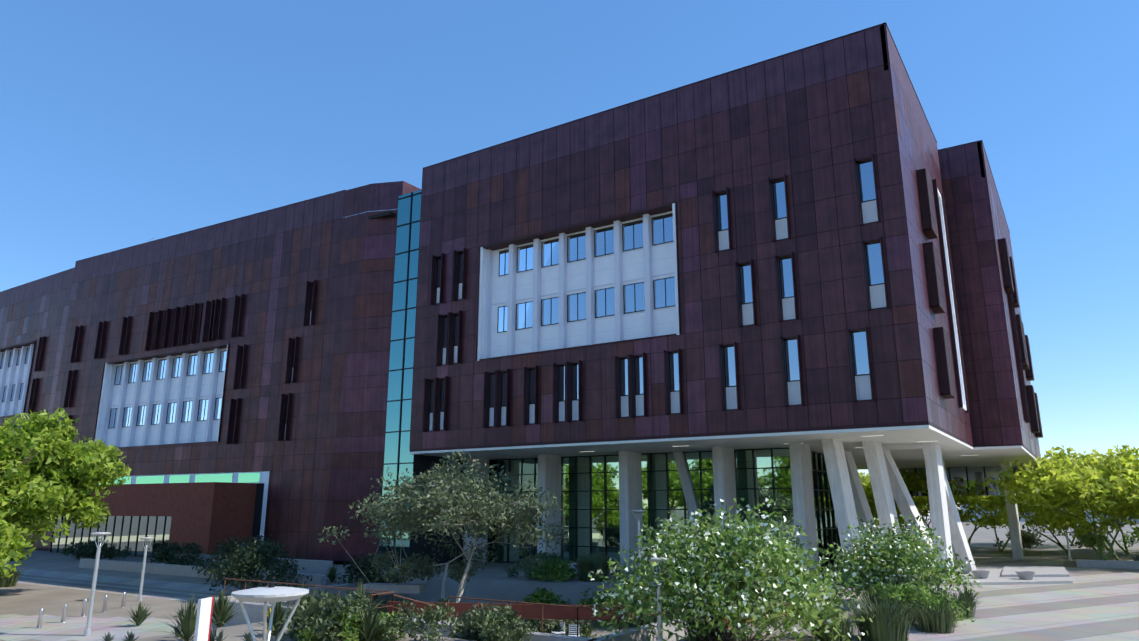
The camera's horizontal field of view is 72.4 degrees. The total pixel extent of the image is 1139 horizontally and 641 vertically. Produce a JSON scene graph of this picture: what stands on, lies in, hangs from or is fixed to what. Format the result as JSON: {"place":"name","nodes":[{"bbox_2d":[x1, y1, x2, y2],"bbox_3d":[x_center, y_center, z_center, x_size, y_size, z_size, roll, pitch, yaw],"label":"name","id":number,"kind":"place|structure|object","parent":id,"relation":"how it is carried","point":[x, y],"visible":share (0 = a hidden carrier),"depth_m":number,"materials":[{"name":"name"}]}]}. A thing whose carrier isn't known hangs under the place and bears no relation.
{"place":"outdoors","nodes":[
{"label":"outdoors","id":0,"kind":"place"},
{"bbox_2d":[0,567,244,640],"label":"walkway paving","id":1,"kind":"structure","parent":0,"point":[15,627],"depth_m":37.86,"materials":[{"name":"concrete"}]},
{"bbox_2d":[36,608,42,627],"bbox_3d":[-24.220,13.619,35.630,0.220,0.850,0.214,-9,-16,32],"label":"bollard","id":2,"kind":"object","parent":1,"relation":"on","point":[40,616],"visible":0.9,"depth_m":35.57,"materials":[{"name":"silver metal"}]},
{"bbox_2d":[60,604,66,622],"bbox_3d":[-24.181,14.011,37.261,0.220,0.850,0.214,-9,-16,32],"label":"bollard","id":3,"kind":"object","parent":1,"relation":"on","point":[64,613],"visible":0.9,"depth_m":37.20,"materials":[{"name":"silver metal"}]},
{"bbox_2d":[81,599,86,616],"bbox_3d":[-24.581,14.536,39.450,0.220,0.850,0.214,-9,-16,32],"label":"bollard","id":4,"kind":"object","parent":1,"relation":"on","point":[84,607],"visible":0.96,"depth_m":39.40,"materials":[{"name":"silver metal"}]},
{"bbox_2d":[84,531,110,635],"bbox_3d":[-20.721,11.423,33.956,0.780,4.340,0.780,-9,-16,32],"label":"light pole","id":5,"kind":"object","parent":1,"relation":"on","point":[87,631],"visible":0.96,"depth_m":33.90,"materials":[{"name":"silver metal"}]},
{"bbox_2d":[115,599,157,625],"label":"yucca","id":6,"kind":"object","parent":1,"relation":"on","point":[139,617],"visible":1,"depth_m":36.06,"materials":[{"name":"green plant"}]},
{"bbox_2d":[0,508,1138,640],"bbox_3d":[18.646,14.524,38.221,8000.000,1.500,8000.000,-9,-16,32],"label":"terrain","id":7,"kind":"structure","parent":0,"point":[493,581],"depth_m":48.77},
{"bbox_2d":[0,565,25,586],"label":"grass","id":8,"kind":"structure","parent":7,"relation":"on","point":[12,581],"depth_m":54.02,"materials":[{"name":"green plant"}]},
{"bbox_2d":[0,510,35,578],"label":"ash tree","id":9,"kind":"object","parent":7,"relation":"on","point":[12,546],"visible":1,"depth_m":41.53,"materials":[{"name":"green plant"}]},
{"bbox_2d":[0,408,131,545],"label":"ash tree","id":10,"kind":"object","parent":7,"relation":"on","point":[49,469],"visible":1,"depth_m":47.62,"materials":[{"name":"green plant"}]},
{"bbox_2d":[61,538,131,559],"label":"dark shrub","id":11,"kind":"object","parent":7,"relation":"on","point":[85,550],"visible":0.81,"depth_m":66.89,"materials":[{"name":"green plant"}]},
{"bbox_2d":[102,595,107,611],"bbox_3d":[-24.449,14.907,40.993,0.220,0.850,0.214,-9,-16,32],"label":"bollard","id":12,"kind":"object","parent":7,"relation":"on","point":[105,603],"visible":1,"depth_m":40.94,"materials":[{"name":"silver metal"}]},
{"bbox_2d":[101,631,114,640],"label":"agave","id":13,"kind":"object","parent":7,"relation":"on","point":[107,637],"visible":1,"depth_m":31.52,"materials":[{"name":"green plant"}]},
{"bbox_2d":[122,630,137,640],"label":"agave","id":14,"kind":"object","parent":7,"relation":"on","point":[130,636],"visible":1,"depth_m":26.08,"materials":[{"name":"green plant"}]},
{"bbox_2d":[137,536,153,600],"bbox_3d":[-25.252,14.697,46.161,0.780,3.670,0.780,-9,-16,32],"label":"light pole","id":15,"kind":"object","parent":7,"relation":"on","point":[143,570],"visible":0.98,"depth_m":46.13,"materials":[{"name":"silver metal"}]},
{"bbox_2d":[49,482,256,557],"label":"wall","id":16,"kind":"structure","parent":7,"relation":"on","point":[207,516],"depth_m":67.42,"materials":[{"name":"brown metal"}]},
{"bbox_2d":[143,542,204,565],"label":"dark shrub","id":17,"kind":"object","parent":7,"relation":"on","point":[165,555],"visible":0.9,"depth_m":58.34,"materials":[{"name":"green plant"}]},
{"bbox_2d":[147,593,226,640],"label":"yucca","id":18,"kind":"object","parent":7,"relation":"on","point":[188,623],"visible":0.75,"depth_m":26.36,"materials":[{"name":"green plant"}]},
{"bbox_2d":[194,596,213,640],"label":"wayfinding sign","id":19,"kind":"object","parent":7,"relation":"on","point":[203,619],"visible":1,"depth_m":24.50,"materials":[{"name":"white metal"}]},
{"bbox_2d":[209,624,221,640],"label":"agave","id":20,"kind":"object","parent":7,"relation":"on","point":[213,634],"visible":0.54,"depth_m":26.48,"materials":[{"name":"green plant"}]},
{"bbox_2d":[214,630,226,640],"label":"agave","id":21,"kind":"object","parent":7,"relation":"on","point":[219,636],"visible":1,"depth_m":26.18,"materials":[{"name":"green plant"}]},
{"bbox_2d":[211,588,248,627],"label":"yucca","id":22,"kind":"object","parent":7,"relation":"on","point":[220,611],"visible":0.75,"depth_m":32.13,"materials":[{"name":"green plant"}]},
{"bbox_2d":[192,534,282,575],"bbox_3d":[-22.597,16.066,53.262,5.246,2.848,5.075,-9,-16,32],"label":"dark shrub","id":23,"kind":"object","parent":7,"relation":"on","point":[224,549],"visible":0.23,"depth_m":52.54,"materials":[{"name":"green plant"}]},
{"bbox_2d":[201,534,312,592],"bbox_3d":[-18.726,14.668,46.696,6.149,3.843,6.249,5,-14,-21],"label":"dark shrub","id":24,"kind":"object","parent":7,"relation":"on","point":[247,563],"visible":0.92,"depth_m":45.84,"materials":[{"name":"green plant"}]},
{"bbox_2d":[231,582,308,640],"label":"table","id":25,"kind":"object","parent":7,"relation":"on","point":[272,593],"visible":1,"depth_m":8.14,"materials":[{"name":"silver metal"}]},
{"bbox_2d":[252,601,292,635],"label":"yucca","id":26,"kind":"object","parent":7,"relation":"on","point":[278,614],"visible":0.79,"depth_m":27.68,"materials":[{"name":"green plant"}]},
{"bbox_2d":[286,581,316,617],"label":"shrub","id":27,"kind":"object","parent":7,"relation":"on","point":[301,600],"visible":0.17,"depth_m":30.50,"materials":[{"name":"green plant"}]},
{"bbox_2d":[271,589,375,640],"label":"shrub","id":28,"kind":"object","parent":7,"relation":"on","point":[338,606],"visible":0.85,"depth_m":26.45,"materials":[{"name":"green plant"}]},
{"bbox_2d":[308,590,339,637],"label":"yucca","id":29,"kind":"object","parent":7,"relation":"on","point":[326,610],"visible":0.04,"depth_m":26.88,"materials":[{"name":"green plant"}]},
{"bbox_2d":[325,563,341,581],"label":"shrub","id":30,"kind":"object","parent":7,"relation":"on","point":[331,576],"visible":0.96,"depth_m":48.04,"materials":[{"name":"green plant"}]},
{"bbox_2d":[293,602,405,640],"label":"shrub","id":31,"kind":"object","parent":7,"relation":"on","point":[351,633],"visible":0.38,"depth_m":26.39,"materials":[{"name":"green plant"}]},
{"bbox_2d":[340,602,388,640],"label":"yucca","id":32,"kind":"object","parent":7,"relation":"on","point":[369,632],"visible":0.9,"depth_m":26.15,"materials":[{"name":"green plant"}]},
{"bbox_2d":[339,580,390,612],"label":"yucca","id":33,"kind":"object","parent":7,"relation":"on","point":[360,591],"visible":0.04,"depth_m":29.42,"materials":[{"name":"green plant"}]},
{"bbox_2d":[318,181,420,561],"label":"wall","id":34,"kind":"structure","parent":7,"relation":"on","point":[347,476],"depth_m":65.15,"materials":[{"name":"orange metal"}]},
{"bbox_2d":[334,553,412,599],"bbox_3d":[-11.921,15.315,47.051,5.016,2.750,4.205,-9,-16,32],"label":"dark shrub","id":35,"kind":"object","parent":7,"relation":"on","point":[366,564],"visible":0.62,"depth_m":46.03,"materials":[{"name":"green plant"}]},
{"bbox_2d":[371,596,419,617],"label":"shrub","id":36,"kind":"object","parent":7,"relation":"on","point":[383,610],"depth_m":41.57,"materials":[{"name":"green plant"}]},
{"bbox_2d":[376,598,465,640],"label":"shrub","id":37,"kind":"object","parent":7,"relation":"on","point":[406,624],"visible":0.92,"depth_m":26.24,"materials":[{"name":"green plant"}]},
{"bbox_2d":[317,450,567,602],"bbox_3d":[-6.169,11.566,40.744,12.114,9.377,11.937,-9,-16,32],"label":"mesquite tree","id":38,"kind":"object","parent":7,"relation":"on","point":[457,500],"visible":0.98,"depth_m":39.78,"materials":[{"name":"green plant"}]},
{"bbox_2d":[427,598,470,624],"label":"shrub","id":39,"kind":"object","parent":7,"relation":"on","point":[443,600],"visible":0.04,"depth_m":38.31,"materials":[{"name":"green plant"}]},
{"bbox_2d":[223,578,710,636],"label":"corten garden railings","id":40,"kind":"object","parent":7,"relation":"on","point":[478,599],"visible":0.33,"depth_m":30.21,"materials":[{"name":"brown metal"}]},
{"bbox_2d":[447,602,528,640],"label":"shrub","id":41,"kind":"object","parent":7,"relation":"on","point":[471,631],"visible":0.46,"depth_m":27.76,"materials":[{"name":"green plant"}]},
{"bbox_2d":[473,604,534,640],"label":"shrub","id":42,"kind":"object","parent":7,"relation":"on","point":[504,618],"visible":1,"depth_m":26.50,"materials":[{"name":"green plant"}]},
{"bbox_2d":[0,32,1038,557],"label":"cladding backing","id":43,"kind":"object","parent":7,"relation":"on","point":[44,548],"visible":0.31,"depth_m":55.48,"materials":[{"name":"black metal"}]},
{"bbox_2d":[0,24,1040,559],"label":"copper cladding panels","id":44,"kind":"object","parent":43,"relation":"attached to","point":[468,226],"visible":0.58,"depth_m":55.47,"materials":[{"name":"brown metal"}]},
{"bbox_2d":[503,557,558,579],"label":"shrub","id":45,"kind":"object","parent":7,"relation":"on","point":[513,571],"visible":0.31,"depth_m":49.91,"materials":[{"name":"green plant"}]},
{"bbox_2d":[517,618,560,633],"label":"shrub","id":46,"kind":"object","parent":7,"relation":"on","point":[536,625],"visible":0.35,"depth_m":35.23,"materials":[{"name":"green plant"}]},
{"bbox_2d":[519,587,568,604],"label":"shrub","id":47,"kind":"object","parent":7,"relation":"on","point":[543,595],"visible":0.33,"depth_m":40.88,"materials":[{"name":"green plant"}]},
{"bbox_2d":[535,551,566,567],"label":"shrub","id":48,"kind":"object","parent":7,"relation":"on","point":[554,556],"visible":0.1,"depth_m":51.89,"materials":[{"name":"green plant"}]},
{"bbox_2d":[527,558,577,581],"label":"shrub","id":49,"kind":"object","parent":7,"relation":"on","point":[563,573],"visible":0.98,"depth_m":48.66,"materials":[{"name":"green plant"}]},
{"bbox_2d":[551,622,564,634],"bbox_3d":[-0.519,14.103,35.223,0.500,0.920,0.500,7,-15,-27],"label":"garden chair","id":50,"kind":"object","parent":7,"relation":"on","point":[555,632],"visible":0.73,"depth_m":35.22,"materials":[{"name":"white metal"}]},
{"bbox_2d":[549,619,596,637],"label":"shrub","id":51,"kind":"object","parent":7,"relation":"on","point":[581,626],"visible":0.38,"depth_m":35.51,"materials":[{"name":"green plant"}]},
{"bbox_2d":[362,583,796,627],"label":"corten planter edges","id":52,"kind":"object","parent":7,"relation":"on","point":[534,611],"visible":0.38,"depth_m":32.24,"materials":[{"name":"metal"}]},
{"bbox_2d":[569,553,614,581],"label":"shrub","id":53,"kind":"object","parent":7,"relation":"on","point":[584,568],"depth_m":48.17,"materials":[{"name":"green plant"}]},
{"bbox_2d":[580,620,604,637],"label":"shrub","id":54,"kind":"object","parent":7,"relation":"on","point":[590,630],"visible":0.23,"depth_m":35.94,"materials":[{"name":"green plant"}]},
{"bbox_2d":[576,551,611,571],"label":"shrub","id":55,"kind":"object","parent":7,"relation":"on","point":[603,553],"visible":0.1,"depth_m":53.58,"materials":[{"name":"green plant"}]},
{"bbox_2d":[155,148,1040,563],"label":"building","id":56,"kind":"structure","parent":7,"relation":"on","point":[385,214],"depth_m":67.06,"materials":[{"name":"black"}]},
{"bbox_2d":[379,189,465,567],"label":"glass curtain wall","id":57,"kind":"structure","parent":56,"relation":"attached to","point":[399,458],"depth_m":62.79,"materials":[{"name":"teal glass"}]},
{"bbox_2d":[1,22,1022,449],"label":"roof parapet","id":58,"kind":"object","parent":56,"relation":"attached to","point":[653,96],"visible":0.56,"depth_m":56.69,"materials":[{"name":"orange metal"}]},
{"bbox_2d":[0,25,1042,540],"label":"facade window fins","id":59,"kind":"object","parent":56,"relation":"attached to","point":[606,281],"visible":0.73,"depth_m":56.42,"materials":[{"name":"white metal"}]},
{"bbox_2d":[576,588,634,626],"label":"shrub","id":60,"kind":"object","parent":7,"relation":"on","point":[590,601],"visible":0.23,"depth_m":40.68,"materials":[{"name":"green plant"}]},
{"bbox_2d":[79,552,1138,640],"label":"garden walls and stage","id":61,"kind":"structure","parent":7,"relation":"on","point":[318,569],"depth_m":48.34,"materials":[{"name":"concrete"}]},
{"bbox_2d":[605,570,668,626],"bbox_3d":[3.781,14.392,40.067,4.981,2.858,3.845,11,-17,-37],"label":"green shrub","id":62,"kind":"object","parent":7,"relation":"on","point":[625,595],"visible":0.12,"depth_m":39.66,"materials":[{"name":"green plant"}]},
{"bbox_2d":[631,509,644,580],"bbox_3d":[3.774,12.435,42.198,0.780,4.340,0.780,-9,-16,32],"label":"light pole","id":63,"kind":"object","parent":7,"relation":"on","point":[638,528],"visible":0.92,"depth_m":42.38,"materials":[{"name":"silver metal"}]},
{"bbox_2d":[649,555,668,640],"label":"lamp post","id":64,"kind":"object","parent":7,"relation":"on","point":[659,617],"visible":0.77,"depth_m":25.45,"materials":[{"name":"silver metal"}]},
{"bbox_2d":[487,447,843,573],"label":"glass wall","id":65,"kind":"structure","parent":7,"relation":"on","point":[590,518],"depth_m":58.59,"materials":[{"name":"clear glass"}]},
{"bbox_2d":[679,616,721,640],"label":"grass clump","id":66,"kind":"object","parent":7,"relation":"on","point":[696,638],"visible":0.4,"depth_m":26.40,"materials":[{"name":"green plant"}]},
{"bbox_2d":[584,498,874,640],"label":"white blossom bush","id":67,"kind":"object","parent":7,"relation":"on","point":[746,566],"visible":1,"depth_m":25.18,"materials":[{"name":"green plant"}]},
{"bbox_2d":[463,439,1023,583],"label":"support columns","id":68,"kind":"structure","parent":7,"relation":"on","point":[850,502],"depth_m":52.20,"materials":[{"name":"white concrete"}]},
{"bbox_2d":[410,425,1039,469],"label":"soffit","id":69,"kind":"structure","parent":68,"relation":"on","point":[903,445],"depth_m":53.44,"materials":[{"name":"white paint"}]},
{"bbox_2d":[899,465,1037,495],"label":"clerestory glass","id":70,"kind":"object","parent":69,"relation":"attached to","point":[970,476],"visible":0.42,"depth_m":78.25,"materials":[{"name":"black"}]},
{"bbox_2d":[769,520,817,585],"bbox_3d":[11.937,12.799,42.214,3.175,3.848,2.959,-9,-16,32],"label":"shrub","id":71,"kind":"object","parent":7,"relation":"on","point":[791,538],"visible":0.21,"depth_m":42.15,"materials":[{"name":"green plant"}]},
{"bbox_2d":[786,598,842,635],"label":"yucca","id":72,"kind":"object","parent":7,"relation":"on","point":[815,620],"visible":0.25,"depth_m":27.43,"materials":[{"name":"green plant"}]},
{"bbox_2d":[805,590,848,618],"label":"shrub","id":73,"kind":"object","parent":7,"relation":"on","point":[835,603],"depth_m":32.33,"materials":[{"name":"green plant"}]},
{"bbox_2d":[811,613,859,640],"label":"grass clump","id":74,"kind":"object","parent":7,"relation":"on","point":[845,631],"visible":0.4,"depth_m":26.32,"materials":[{"name":"green plant"}]},
{"bbox_2d":[851,584,885,611],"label":"grass plant","id":75,"kind":"object","parent":7,"relation":"on","point":[872,598],"visible":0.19,"depth_m":30.75,"materials":[{"name":"green plant"}]},
{"bbox_2d":[845,595,929,640],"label":"grass clump","id":76,"kind":"object","parent":7,"relation":"on","point":[889,623],"visible":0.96,"depth_m":26.46,"materials":[{"name":"green plant"}]},
{"bbox_2d":[859,472,930,529],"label":"palo verde tree","id":77,"kind":"object","parent":7,"relation":"on","point":[916,500],"visible":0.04,"depth_m":84.84,"materials":[{"name":"green plant"}]},
{"bbox_2d":[824,512,982,604],"bbox_3d":[15.119,11.210,36.495,6.006,4.415,6.508,3,-14,-13],"label":"white blossom bush","id":78,"kind":"object","parent":7,"relation":"on","point":[877,557],"visible":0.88,"depth_m":35.63,"materials":[{"name":"green plant"}]},
{"bbox_2d":[863,574,965,619],"bbox_3d":[14.291,11.510,32.432,3.326,1.814,2.923,3,-14,-12],"label":"shrub","id":79,"kind":"object","parent":7,"relation":"on","point":[903,580],"visible":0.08,"depth_m":32.44,"materials":[{"name":"green plant"}]},
{"bbox_2d":[860,473,973,541],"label":"palo verde tree","id":80,"kind":"object","parent":7,"relation":"on","point":[921,507],"depth_m":88.00,"materials":[{"name":"green plant"}]},
{"bbox_2d":[866,578,974,625],"bbox_3d":[13.600,11.179,30.647,3.999,1.870,3.067,-9,-16,32],"label":"shrub","id":81,"kind":"object","parent":7,"relation":"on","point":[913,592],"visible":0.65,"depth_m":30.24,"materials":[{"name":"green plant"}]},
{"bbox_2d":[866,467,1000,537],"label":"palo verde tree","id":82,"kind":"object","parent":7,"relation":"on","point":[913,486],"visible":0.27,"depth_m":79.81,"materials":[{"name":"green plant"}]},
{"bbox_2d":[922,497,1025,545],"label":"palo verde tree","id":83,"kind":"object","parent":7,"relation":"on","point":[981,523],"visible":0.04,"depth_m":87.88,"materials":[{"name":"green plant"}]},
{"bbox_2d":[926,495,1035,551],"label":"palo verde tree","id":84,"kind":"object","parent":7,"relation":"on","point":[966,515],"visible":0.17,"depth_m":82.08,"materials":[{"name":"green plant"}]},
{"bbox_2d":[993,529,1034,548],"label":"shrub","id":85,"kind":"object","parent":7,"relation":"on","point":[1026,543],"visible":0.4,"depth_m":83.33,"materials":[{"name":"green plant"}]},
{"bbox_2d":[971,455,1076,553],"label":"palo verde tree","id":86,"kind":"object","parent":7,"relation":"on","point":[1039,531],"visible":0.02,"depth_m":78.83,"materials":[{"name":"green plant"}]},
{"bbox_2d":[1022,528,1044,547],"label":"shrub","id":87,"kind":"object","parent":7,"relation":"on","point":[1036,542],"visible":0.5,"depth_m":84.94,"materials":[{"name":"green plant"}]},
{"bbox_2d":[978,444,1138,559],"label":"palo verde tree","id":88,"kind":"object","parent":7,"relation":"on","point":[1069,478],"visible":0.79,"depth_m":61.26,"materials":[{"name":"green plant"}]},
{"bbox_2d":[1061,509,1071,560],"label":"pole","id":89,"kind":"object","parent":7,"relation":"on","point":[1069,553],"depth_m":67.27,"materials":[{"name":"silver metal"}]},
{"bbox_2d":[1016,455,1138,555],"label":"palo verde tree","id":90,"kind":"object","parent":7,"relation":"on","point":[1092,546],"depth_m":74.82,"materials":[{"name":"green plant"}]},
{"bbox_2d":[1019,452,1138,559],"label":"palo verde tree","id":91,"kind":"object","parent":7,"relation":"on","point":[1049,514],"visible":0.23,"depth_m":65.23,"materials":[{"name":"green plant"}]},
{"bbox_2d":[1030,451,1138,514],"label":"palo verde tree","id":92,"kind":"object","parent":7,"relation":"on","point":[1062,500],"visible":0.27,"depth_m":61.30,"materials":[{"name":"green plant"}]},
{"bbox_2d":[1074,529,1102,548],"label":"shrub","id":93,"kind":"object","parent":7,"relation":"on","point":[1079,544],"visible":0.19,"depth_m":85.32,"materials":[{"name":"green plant"}]},
{"bbox_2d":[1071,532,1111,550],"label":"shrub","id":94,"kind":"object","parent":7,"relation":"on","point":[1083,539],"visible":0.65,"depth_m":82.57,"materials":[{"name":"green plant"}]},
{"bbox_2d":[1069,507,1128,553],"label":"palo verde tree","id":95,"kind":"object","parent":7,"relation":"on","point":[1118,544],"depth_m":77.08,"materials":[{"name":"green plant"}]},
{"bbox_2d":[1108,462,1138,556],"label":"palo verde tree","id":96,"kind":"object","parent":7,"relation":"on","point":[1135,520],"visible":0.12,"depth_m":71.34,"materials":[{"name":"green plant"}]},
{"bbox_2d":[1118,526,1138,546],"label":"shrub","id":97,"kind":"object","parent":7,"relation":"on","point":[1135,532],"visible":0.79,"depth_m":83.67,"materials":[{"name":"green plant"}]},
{"bbox_2d":[0,0,1138,507],"label":"sky","id":98,"kind":"structure","parent":0,"point":[124,123],"materials":[{"name":"blue"}]},
{"bbox_2d":[722,553,1138,640],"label":"plaza paving","id":99,"kind":"structure","parent":0,"point":[1095,604],"depth_m":35.58,"materials":[{"name":"concrete"}]},
{"bbox_2d":[901,597,969,633],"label":"grass clump","id":100,"kind":"object","parent":99,"relation":"on","point":[939,622],"visible":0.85,"depth_m":28.51,"materials":[{"name":"green plant"}]},
{"bbox_2d":[934,589,983,617],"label":"grass","id":101,"kind":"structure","parent":99,"relation":"on","point":[967,602],"depth_m":32.30,"materials":[{"name":"green plant"}]},
{"bbox_2d":[957,583,980,609],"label":"shrub","id":102,"kind":"object","parent":99,"relation":"on","point":[970,593],"visible":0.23,"depth_m":34.03,"materials":[{"name":"green plant"}]},
{"bbox_2d":[971,570,989,578],"bbox_3d":[25.647,15.911,48.539,1.100,0.620,1.072,-9,-16,32],"label":"bowl planter","id":103,"kind":"object","parent":99,"relation":"on","point":[981,574],"visible":0.88,"depth_m":48.22,"materials":[{"name":"concrete"}]},
{"bbox_2d":[1015,571,1034,579],"bbox_3d":[28.039,15.742,47.833,1.100,0.620,1.072,-9,-16,32],"label":"bowl planter","id":104,"kind":"object","parent":99,"relation":"on","point":[1025,575],"visible":0.96,"depth_m":47.52,"materials":[{"name":"concrete"}]},
{"bbox_2d":[921,505,1138,522],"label":"distant buildings","id":105,"kind":"structure","parent":0,"point":[1023,520],"depth_m":249.62,"materials":[{"name":"grey"}]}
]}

